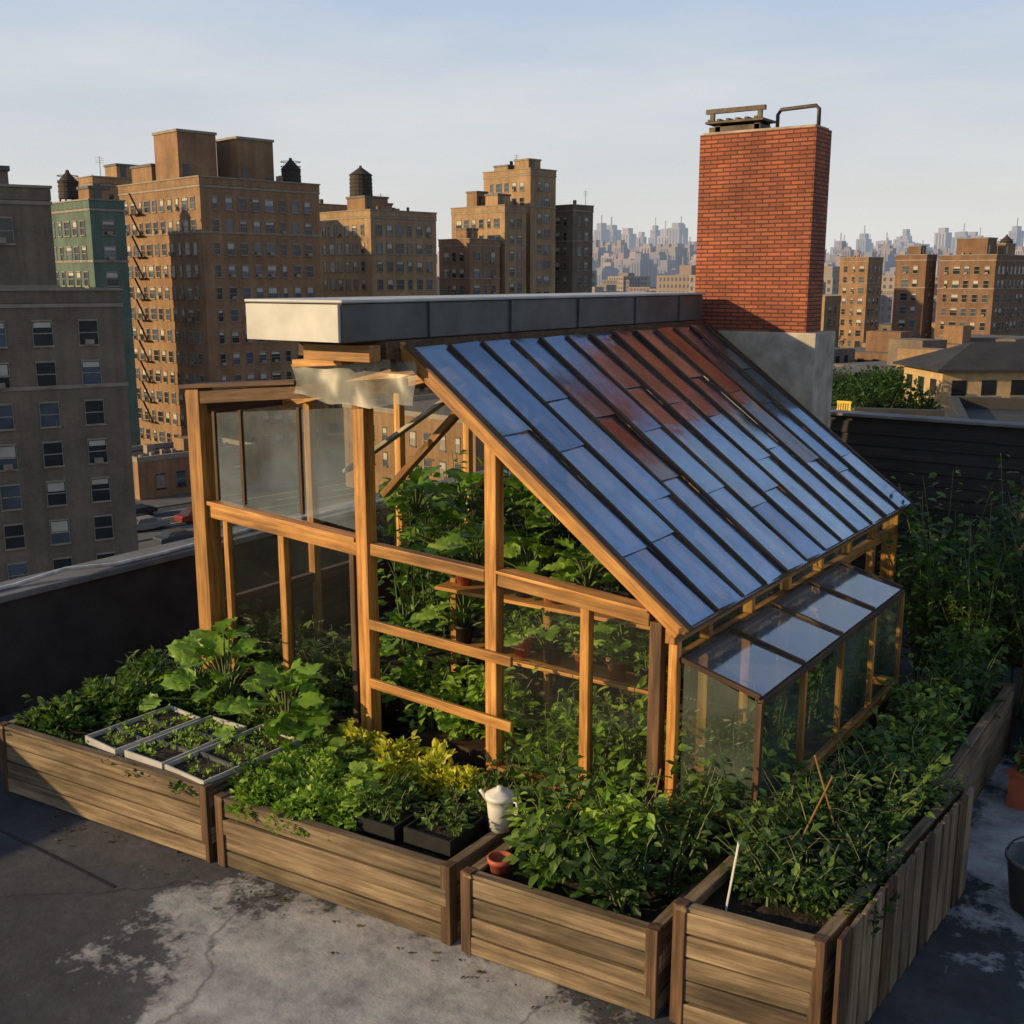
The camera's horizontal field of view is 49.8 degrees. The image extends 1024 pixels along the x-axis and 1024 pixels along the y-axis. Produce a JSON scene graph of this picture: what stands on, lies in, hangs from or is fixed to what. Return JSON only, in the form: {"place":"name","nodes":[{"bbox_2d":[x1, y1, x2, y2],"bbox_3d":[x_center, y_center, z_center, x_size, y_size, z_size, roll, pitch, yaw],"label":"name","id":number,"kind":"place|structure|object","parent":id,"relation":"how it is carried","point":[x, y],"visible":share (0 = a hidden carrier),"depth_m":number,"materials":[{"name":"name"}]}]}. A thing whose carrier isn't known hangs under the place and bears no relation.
{"place":"outdoors","nodes":[
{"label":"outdoors","id":0,"kind":"place"},
{"bbox_2d":[131,436,256,499],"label":"flat roof building","id":1,"kind":"structure","parent":0,"point":[161,469],"depth_m":134.26,"materials":[{"name":"brown brick"}]},
{"bbox_2d":[117,175,327,463],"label":"tower","id":2,"kind":"structure","parent":0,"point":[216,251],"depth_m":153.61,"materials":[{"name":"brown brick"}]},
{"bbox_2d":[152,128,217,179],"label":"bulkhead","id":3,"kind":"object","parent":2,"relation":"on","point":[181,152],"visible":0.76,"depth_m":150.39,"materials":[{"name":"brown brick"}]},
{"bbox_2d":[216,136,273,180],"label":"bulkhead","id":4,"kind":"object","parent":2,"relation":"on","point":[244,157],"visible":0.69,"depth_m":154.92,"materials":[{"name":"brown brick"}]},
{"bbox_2d":[135,449,344,549],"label":"pavement forecourt","id":5,"kind":"structure","parent":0,"point":[331,462],"depth_m":149.33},
{"bbox_2d":[0,287,138,581],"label":"tower","id":6,"kind":"structure","parent":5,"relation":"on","point":[67,494],"depth_m":86.00,"materials":[{"name":"grey brick"}]},
{"bbox_2d":[0,184,58,287],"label":"block","id":7,"kind":"structure","parent":6,"relation":"on","point":[27,255],"depth_m":83.38,"materials":[{"name":"grey brick"}]},
{"bbox_2d":[51,174,140,445],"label":"tower","id":8,"kind":"structure","parent":5,"relation":"on","point":[90,242],"depth_m":138.87,"materials":[{"name":"brick"}]},
{"bbox_2d":[136,473,379,541],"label":"road","id":9,"kind":"structure","parent":0,"point":[282,498],"depth_m":130.33,"materials":[{"name":"asphalt"}]},
{"bbox_2d":[327,423,344,449],"bbox_3d":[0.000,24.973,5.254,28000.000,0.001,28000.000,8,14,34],"label":"ground","id":10,"kind":"structure","parent":0,"point":[335,434],"depth_m":183.76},
{"bbox_2d":[342,382,679,492],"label":"flat roof building","id":11,"kind":"structure","parent":10,"relation":"on","point":[445,447],"depth_m":131.20,"materials":[{"name":"brown brick"}]},
{"bbox_2d":[554,190,593,381],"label":"apartment building","id":12,"kind":"structure","parent":10,"relation":"on","point":[573,246],"depth_m":235.50,"materials":[{"name":"grey brick"}]},
{"bbox_2d":[593,235,695,265],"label":"distant skyline","id":13,"kind":"structure","parent":10,"relation":"on","point":[607,252],"depth_m":1537.92},
{"bbox_2d":[593,215,696,250],"bbox_3d":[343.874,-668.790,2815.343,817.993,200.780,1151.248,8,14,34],"label":"distant skyline","id":14,"kind":"structure","parent":10,"relation":"on","point":[677,233],"depth_m":2377.82},
{"bbox_2d":[437,265,938,323],"bbox_3d":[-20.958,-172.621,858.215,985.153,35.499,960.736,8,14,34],"label":"lowrise blocks","id":15,"kind":"structure","parent":10,"relation":"on","point":[683,280],"depth_m":511.97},
{"bbox_2d":[437,239,1023,286],"bbox_3d":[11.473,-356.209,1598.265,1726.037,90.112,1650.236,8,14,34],"label":"distant skyline","id":16,"kind":"structure","parent":10,"relation":"on","point":[653,265],"depth_m":1062.09},
{"bbox_2d":[605,322,1023,404],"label":"lowrise blocks","id":17,"kind":"structure","parent":10,"relation":"on","point":[884,345],"depth_m":203.65,"materials":[{"name":"brown brick"}]},
{"bbox_2d":[838,247,883,347],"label":"apartment building","id":18,"kind":"structure","parent":10,"relation":"on","point":[860,284],"depth_m":327.02,"materials":[{"name":"brown brick"}]},
{"bbox_2d":[833,366,936,408],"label":"street tree","id":19,"kind":"object","parent":10,"relation":"on","point":[901,386],"visible":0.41,"depth_m":104.11,"materials":[{"name":"green plant"}]},
{"bbox_2d":[891,244,936,338],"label":"apartment building","id":20,"kind":"structure","parent":10,"relation":"on","point":[914,284],"depth_m":257.27,"materials":[{"name":"brick"}]},
{"bbox_2d":[830,218,1023,254],"bbox_3d":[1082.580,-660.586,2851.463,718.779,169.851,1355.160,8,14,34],"label":"distant skyline","id":21,"kind":"structure","parent":10,"relation":"on","point":[943,237],"depth_m":2611.96},
{"bbox_2d":[320,193,436,424],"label":"tower","id":22,"kind":"structure","parent":0,"point":[378,251],"depth_m":190.40,"materials":[{"name":"beige brick"}]},
{"bbox_2d":[438,222,500,388],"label":"apartment building","id":23,"kind":"structure","parent":0,"point":[469,261],"depth_m":213.73,"materials":[{"name":"brown brick"}]},
{"bbox_2d":[450,204,527,293],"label":"tower","id":24,"kind":"structure","parent":0,"point":[505,224],"depth_m":218.17,"materials":[{"name":"beige brick"}]},
{"bbox_2d":[0,0,1023,255],"label":"sky","id":25,"kind":"structure","parent":0,"point":[921,102],"materials":[{"name":"blue"}]},
{"bbox_2d":[482,154,556,376],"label":"apartment tower","id":26,"kind":"structure","parent":0,"point":[530,183],"depth_m":225.24,"materials":[{"name":"beige brick"}]},
{"bbox_2d":[893,341,1023,409],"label":"hip roof house","id":27,"kind":"structure","parent":0,"point":[995,369],"depth_m":108.33,"materials":[{"name":"stone"}]},
{"bbox_2d":[934,240,1023,338],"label":"tower","id":28,"kind":"structure","parent":0,"point":[983,294],"depth_m":249.95,"materials":[{"name":"brick"}]},
{"bbox_2d":[950,396,1023,421],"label":"flat roof building","id":29,"kind":"structure","parent":0,"point":[997,409],"depth_m":59.65,"materials":[{"name":"grey concrete"}]},
{"bbox_3d":[-0.061,13.557,6.014,13.650,21.990,19.000,8,14,34],"label":"rooftop building","id":30,"kind":"object","parent":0,"visible":0},
{"bbox_2d":[0,558,1023,1023],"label":"roof deck","id":31,"kind":"structure","parent":30,"relation":"on","point":[152,936],"depth_m":5.87,"materials":[{"name":"concrete"}]},
{"bbox_2d":[0,673,337,862],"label":"raised bed","id":32,"kind":"object","parent":31,"relation":"on","point":[71,777],"visible":0.46,"depth_m":7.16,"materials":[{"name":"wood"}]},
{"bbox_2d":[5,644,260,735],"bbox_3d":[-2.772,1.261,8.182,1.220,0.411,1.872,39,40,71],"label":"bean plant","id":33,"kind":"object","parent":32,"relation":"on","point":[135,686],"visible":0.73,"depth_m":7.95,"materials":[{"name":"green plant"}]},
{"bbox_2d":[85,705,200,755],"bbox_3d":[-2.508,1.489,7.521,0.360,0.060,0.660,9,16,38],"label":"seed tray","id":34,"kind":"object","parent":32,"relation":"on","point":[96,740],"visible":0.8,"depth_m":7.49,"materials":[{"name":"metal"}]},
{"bbox_2d":[124,715,246,769],"bbox_3d":[-2.157,1.529,7.329,0.360,0.060,0.720,8,14,32],"label":"seed tray","id":35,"kind":"object","parent":32,"relation":"on","point":[161,757],"visible":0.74,"depth_m":7.25,"materials":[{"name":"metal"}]},
{"bbox_2d":[138,617,299,711],"bbox_3d":[-2.074,1.118,7.946,0.982,0.657,1.012,8,14,34],"label":"leafy plant","id":36,"kind":"object","parent":32,"relation":"on","point":[190,650],"visible":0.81,"depth_m":7.91,"materials":[{"name":"green plant"}]},
{"bbox_2d":[164,724,301,783],"bbox_3d":[-1.790,1.572,7.125,0.400,0.060,0.780,9,16,37],"label":"seed tray","id":37,"kind":"object","parent":32,"relation":"on","point":[207,757],"visible":0.68,"depth_m":7.08,"materials":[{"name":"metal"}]},
{"bbox_2d":[103,704,294,777],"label":"seedling","id":38,"kind":"object","parent":37,"relation":"in","point":[199,740],"visible":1,"depth_m":7.31,"materials":[{"name":"green plant"}]},
{"bbox_2d":[210,658,356,742],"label":"leafy plant","id":39,"kind":"object","parent":32,"relation":"on","point":[270,676],"visible":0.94,"depth_m":7.42,"materials":[{"name":"green plant"}]},
{"bbox_2d":[0,483,506,715],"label":"wall","id":40,"kind":"structure","parent":31,"relation":"on","point":[60,642],"depth_m":9.79,"materials":[{"name":"paint"}]},
{"bbox_2d":[0,470,510,602],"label":"coping","id":41,"kind":"object","parent":40,"relation":"on","point":[60,580],"depth_m":10.00,"materials":[{"name":"metal"}]},
{"bbox_2d":[214,750,549,945],"bbox_3d":[-0.784,1.937,6.678,1.688,0.460,1.131,8,14,34],"label":"raised bed","id":42,"kind":"object","parent":31,"relation":"on","point":[400,882],"visible":0.45,"depth_m":6.22,"materials":[{"name":"wood"}]},
{"bbox_2d":[224,746,383,843],"bbox_3d":[-1.183,1.649,6.663,1.116,0.317,0.872,8,14,34],"label":"lettuce plant","id":43,"kind":"object","parent":42,"relation":"on","point":[306,782],"visible":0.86,"depth_m":6.60,"materials":[{"name":"green plant"}]},
{"bbox_2d":[224,731,423,802],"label":"parsley plant","id":44,"kind":"object","parent":42,"relation":"on","point":[252,765],"visible":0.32,"depth_m":6.82,"materials":[{"name":"green plant"}]},
{"bbox_2d":[350,796,429,841],"bbox_3d":[-0.708,1.769,6.430,0.320,0.090,0.340,7,14,31],"label":"plant tray","id":45,"kind":"object","parent":42,"relation":"on","point":[389,830],"visible":0.47,"depth_m":6.30,"materials":[{"name":"black plastic"}]},
{"bbox_2d":[360,768,520,836],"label":"seedling","id":46,"kind":"object","parent":45,"relation":"in","point":[452,819],"visible":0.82,"depth_m":6.35,"materials":[{"name":"green plant"}]},
{"bbox_2d":[336,718,486,800],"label":"marigold plant","id":47,"kind":"object","parent":42,"relation":"on","point":[454,775],"visible":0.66,"depth_m":6.84,"materials":[{"name":"yellow plant"}]},
{"bbox_2d":[403,803,483,856],"bbox_3d":[-0.384,1.803,6.268,0.320,0.090,0.340,7,14,31],"label":"plant tray","id":48,"kind":"object","parent":42,"relation":"on","point":[439,838],"visible":0.81,"depth_m":6.18,"materials":[{"name":"black plastic"}]},
{"bbox_2d":[178,292,913,832],"bbox_3d":[0.394,0.034,8.598,4.084,3.381,4.835,8,14,34],"label":"greenhouse","id":49,"kind":"object","parent":31,"relation":"on","point":[470,362],"visible":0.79,"depth_m":7.50,"materials":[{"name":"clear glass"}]},
{"bbox_2d":[228,597,392,724],"bbox_3d":[-1.498,1.217,8.204,1.459,1.045,0.762,8,14,34],"label":"greenhouse vine","id":50,"kind":"object","parent":49,"relation":"in","point":[336,677],"visible":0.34,"depth_m":8.18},
{"bbox_2d":[376,477,465,647],"bbox_3d":[-0.803,0.423,8.531,0.905,1.463,0.719,8,14,34],"label":"greenhouse vine","id":51,"kind":"object","parent":49,"relation":"in","point":[413,592],"visible":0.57,"depth_m":8.51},
{"bbox_2d":[378,465,466,515],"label":"squash plant","id":52,"kind":"object","parent":49,"relation":"in","point":[420,478],"visible":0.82,"depth_m":8.34,"materials":[{"name":"green plant"}]},
{"bbox_2d":[397,643,461,732],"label":"tomato plant","id":53,"kind":"object","parent":49,"relation":"on","point":[421,709],"visible":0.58,"depth_m":7.61,"materials":[{"name":"green plant"}]},
{"bbox_2d":[416,655,508,740],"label":"tomato plant","id":54,"kind":"object","parent":49,"relation":"on","point":[455,699],"visible":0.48,"depth_m":7.45,"materials":[{"name":"green plant"}]},
{"bbox_2d":[424,517,525,565],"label":"squash plant","id":55,"kind":"object","parent":49,"relation":"in","point":[442,543],"visible":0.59,"depth_m":7.74,"materials":[{"name":"green plant"}]},
{"bbox_2d":[461,662,541,750],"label":"tomato plant","id":56,"kind":"object","parent":49,"relation":"on","point":[514,705],"visible":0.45,"depth_m":7.32,"materials":[{"name":"green plant"}]},
{"bbox_2d":[435,576,667,753],"bbox_3d":[0.265,1.186,7.540,1.753,1.474,0.268,7,14,31],"label":"potting shelf","id":57,"kind":"object","parent":49,"relation":"on","point":[549,662],"visible":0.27,"depth_m":7.45,"materials":[{"name":"brown wood"}]},
{"bbox_2d":[415,590,517,626],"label":"squash plant","id":58,"kind":"object","parent":57,"relation":"in","point":[465,608],"visible":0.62,"depth_m":7.82,"materials":[{"name":"green plant"}]},
{"bbox_2d":[472,529,596,575],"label":"squash plant","id":59,"kind":"object","parent":57,"relation":"on","point":[515,544],"visible":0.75,"depth_m":7.39,"materials":[{"name":"green plant"}]},
{"bbox_2d":[504,595,579,646],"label":"squash plant","id":60,"kind":"object","parent":57,"relation":"in","point":[552,632],"visible":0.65,"depth_m":7.36,"materials":[{"name":"green plant"}]},
{"bbox_2d":[543,537,615,588],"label":"squash plant","id":61,"kind":"object","parent":57,"relation":"on","point":[585,573],"visible":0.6,"depth_m":7.17,"materials":[{"name":"green plant"}]},
{"bbox_2d":[593,619,668,665],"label":"squash plant","id":62,"kind":"object","parent":57,"relation":"in","point":[602,629],"visible":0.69,"depth_m":7.06,"materials":[{"name":"green plant"}]},
{"bbox_2d":[513,469,589,529],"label":"squash plant","id":63,"kind":"object","parent":49,"relation":"in","point":[552,477],"visible":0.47,"depth_m":8.12,"materials":[{"name":"green plant"}]},
{"bbox_2d":[504,698,600,805],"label":"tomato plant","id":64,"kind":"object","parent":49,"relation":"on","point":[550,738],"visible":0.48,"depth_m":6.81,"materials":[{"name":"green plant"}]},
{"bbox_2d":[561,695,637,809],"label":"tomato plant","id":65,"kind":"object","parent":49,"relation":"on","point":[598,747],"visible":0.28,"depth_m":6.74,"materials":[{"name":"green plant"}]},
{"bbox_2d":[592,670,682,813],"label":"tomato plant","id":66,"kind":"object","parent":49,"relation":"on","point":[602,725],"visible":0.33,"depth_m":6.65,"materials":[{"name":"green plant"}]},
{"bbox_2d":[460,805,729,1018],"bbox_3d":[0.465,2.093,5.911,1.110,0.470,0.984,8,14,34],"label":"raised bed","id":67,"kind":"object","parent":31,"relation":"on","point":[556,934],"visible":0.58,"depth_m":5.55,"materials":[{"name":"wood"}]},
{"bbox_2d":[499,799,606,899],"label":"tomato plant","id":68,"kind":"object","parent":67,"relation":"on","point":[553,858],"visible":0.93,"depth_m":5.69,"materials":[{"name":"green plant"}]},
{"bbox_2d":[521,753,630,847],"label":"tomato plant","id":69,"kind":"object","parent":67,"relation":"on","point":[561,800],"visible":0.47,"depth_m":6.11,"materials":[{"name":"green plant"}]},
{"bbox_2d":[566,816,678,919],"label":"tomato plant","id":70,"kind":"object","parent":67,"relation":"on","point":[629,888],"visible":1,"depth_m":5.49,"materials":[{"name":"green plant"}]},
{"bbox_2d":[573,759,671,872],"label":"tomato plant","id":71,"kind":"object","parent":67,"relation":"on","point":[618,834],"visible":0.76,"depth_m":5.79,"materials":[{"name":"green plant"}]},
{"bbox_2d":[616,792,735,902],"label":"tomato plant","id":72,"kind":"object","parent":67,"relation":"on","point":[692,861],"visible":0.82,"depth_m":5.67,"materials":[{"name":"green plant"}]},
{"bbox_2d":[653,754,737,863],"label":"tomato plant","id":73,"kind":"object","parent":67,"relation":"on","point":[696,788],"visible":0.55,"depth_m":5.90,"materials":[{"name":"green plant"}]},
{"bbox_2d":[687,103,834,613],"bbox_3d":[2.335,-1.190,10.454,1.250,5.025,0.520,8,14,34],"label":"brick chimney","id":74,"kind":"object","parent":31,"relation":"on","point":[763,189],"visible":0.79,"depth_m":9.99,"materials":[{"name":"brick"}]},
{"bbox_2d":[677,560,904,852],"bbox_3d":[1.867,1.301,7.115,0.512,1.425,2.640,8,14,34],"label":"cold frame","id":75,"kind":"object","parent":31,"relation":"on","point":[873,596],"visible":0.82,"depth_m":7.05,"materials":[{"name":"clear glass"}]},
{"bbox_2d":[703,708,777,806],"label":"herb plant","id":76,"kind":"object","parent":75,"relation":"on","point":[743,776],"visible":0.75,"depth_m":6.21,"materials":[{"name":"green plant"}]},
{"bbox_2d":[742,681,796,773],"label":"herb plant","id":77,"kind":"object","parent":75,"relation":"on","point":[780,743],"visible":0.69,"depth_m":6.70,"materials":[{"name":"green plant"}]},
{"bbox_2d":[794,656,846,731],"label":"herb plant","id":78,"kind":"object","parent":75,"relation":"on","point":[819,711],"visible":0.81,"depth_m":7.29,"materials":[{"name":"green plant"}]},
{"bbox_2d":[669,756,964,1023],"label":"raised bed","id":79,"kind":"object","parent":31,"relation":"on","point":[746,961],"visible":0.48,"depth_m":5.14,"materials":[{"name":"wood"}]},
{"bbox_2d":[701,819,826,913],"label":"pepper plant","id":80,"kind":"object","parent":79,"relation":"on","point":[746,858],"visible":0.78,"depth_m":5.35,"materials":[{"name":"green plant"}]},
{"bbox_2d":[726,772,823,869],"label":"pepper plant","id":81,"kind":"object","parent":79,"relation":"on","point":[795,809],"visible":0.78,"depth_m":5.63,"materials":[{"name":"green plant"}]},
{"bbox_2d":[746,835,853,915],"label":"pepper plant","id":82,"kind":"object","parent":79,"relation":"on","point":[804,900],"visible":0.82,"depth_m":5.25,"materials":[{"name":"green plant"}]},
{"bbox_2d":[763,759,881,836],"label":"pepper plant","id":83,"kind":"object","parent":79,"relation":"on","point":[817,789],"visible":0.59,"depth_m":5.94,"materials":[{"name":"green plant"}]},
{"bbox_2d":[792,759,907,937],"bbox_3d":[1.768,1.686,5.860,0.753,0.266,1.829,6,13,25],"label":"herb plant","id":84,"kind":"object","parent":79,"relation":"on","point":[867,877],"visible":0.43,"depth_m":5.46,"materials":[{"name":"green plant"}]},
{"bbox_2d":[803,803,908,888],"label":"pepper plant","id":85,"kind":"object","parent":79,"relation":"on","point":[861,848],"visible":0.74,"depth_m":5.50,"materials":[{"name":"green plant"}]},
{"bbox_2d":[821,731,918,812],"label":"pepper plant","id":86,"kind":"object","parent":79,"relation":"on","point":[885,776],"visible":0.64,"depth_m":6.27,"materials":[{"name":"green plant"}]},
{"bbox_2d":[823,769,941,849],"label":"pepper plant","id":87,"kind":"object","parent":79,"relation":"on","point":[898,818],"visible":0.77,"depth_m":5.84,"materials":[{"name":"green plant"}]},
{"bbox_2d":[877,733,963,818],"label":"pepper plant","id":88,"kind":"object","parent":79,"relation":"on","point":[927,787],"visible":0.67,"depth_m":6.24,"materials":[{"name":"green plant"}]},
{"bbox_2d":[832,786,973,1023],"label":"slatted panel","id":89,"kind":"object","parent":31,"relation":"on","point":[927,880],"visible":1,"depth_m":5.54,"materials":[{"name":"wood"}]},
{"bbox_2d":[830,415,1023,432],"bbox_3d":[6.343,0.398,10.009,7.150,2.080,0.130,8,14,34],"label":"coping","id":90,"kind":"object","parent":31,"relation":"on","point":[962,426],"depth_m":11.17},
{"bbox_2d":[826,478,1023,507],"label":"clapboard","id":91,"kind":"object","parent":90,"relation":"attached to","point":[968,495],"depth_m":11.10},
{"bbox_2d":[830,419,1023,445],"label":"clapboard","id":92,"kind":"object","parent":90,"relation":"attached to","point":[951,434],"depth_m":11.15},
{"bbox_2d":[831,468,1023,494],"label":"clapboard","id":93,"kind":"object","parent":90,"relation":"attached to","point":[943,481],"depth_m":11.12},
{"bbox_2d":[833,431,1023,458],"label":"clapboard","id":94,"kind":"object","parent":90,"relation":"attached to","point":[987,449],"depth_m":11.14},
{"bbox_2d":[833,444,1023,470],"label":"clapboard","id":95,"kind":"object","parent":90,"relation":"attached to","point":[1008,463],"depth_m":11.14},
{"bbox_2d":[834,454,1023,482],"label":"clapboard","id":96,"kind":"object","parent":90,"relation":"attached to","point":[928,468],"depth_m":11.13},
{"bbox_2d":[847,671,1015,803],"bbox_3d":[2.915,1.695,7.658,0.626,0.531,2.158,8,14,34],"label":"raised bed","id":97,"kind":"object","parent":31,"relation":"on","point":[988,736],"visible":0.23,"depth_m":7.66,"materials":[{"name":"wood"}]},
{"bbox_2d":[841,705,945,766],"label":"bean plant","id":98,"kind":"object","parent":97,"relation":"on","point":[879,739],"visible":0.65,"depth_m":6.87,"materials":[{"name":"green plant"}]},
{"bbox_2d":[881,653,974,735],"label":"bean plant","id":99,"kind":"object","parent":97,"relation":"on","point":[933,685],"visible":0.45,"depth_m":7.60,"materials":[{"name":"green plant"}]},
{"bbox_2d":[881,681,975,760],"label":"bean plant","id":100,"kind":"object","parent":97,"relation":"on","point":[940,717],"visible":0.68,"depth_m":7.14,"materials":[{"name":"green plant"}]},
{"bbox_2d":[912,618,1004,695],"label":"bean plant","id":101,"kind":"object","parent":97,"relation":"on","point":[952,641],"visible":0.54,"depth_m":8.26,"materials":[{"name":"green plant"}]},
{"bbox_2d":[920,644,1009,724],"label":"bean plant","id":102,"kind":"object","parent":97,"relation":"on","point":[981,703],"visible":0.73,"depth_m":7.82,"materials":[{"name":"green plant"}]},
{"bbox_2d":[877,491,1012,682],"bbox_3d":[3.485,0.710,9.090,1.018,1.772,0.881,-5,13,-24],"label":"bamboo shrub","id":103,"kind":"object","parent":31,"relation":"on","point":[918,558],"visible":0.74,"depth_m":9.03,"materials":[{"name":"green plant"}]},
{"bbox_2d":[878,468,1021,669],"bbox_3d":[3.661,0.579,9.371,1.100,1.914,0.641,8,14,34],"label":"bamboo shrub","id":104,"kind":"object","parent":31,"relation":"on","point":[944,540],"visible":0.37,"depth_m":9.34,"materials":[{"name":"green plant"}]},
{"bbox_2d":[923,517,1023,681],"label":"bamboo shrub","id":105,"kind":"object","parent":31,"relation":"on","point":[971,601],"visible":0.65,"depth_m":8.65,"materials":[{"name":"green plant"}]},
{"bbox_2d":[954,453,1023,682],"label":"bamboo shrub","id":106,"kind":"object","parent":31,"relation":"on","point":[1003,621],"visible":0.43,"depth_m":8.98,"materials":[{"name":"green plant"}]},
{"bbox_2d":[967,490,1023,717],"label":"bamboo shrub","id":107,"kind":"object","parent":31,"relation":"on","point":[993,548],"visible":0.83,"depth_m":8.73,"materials":[{"name":"green plant"}]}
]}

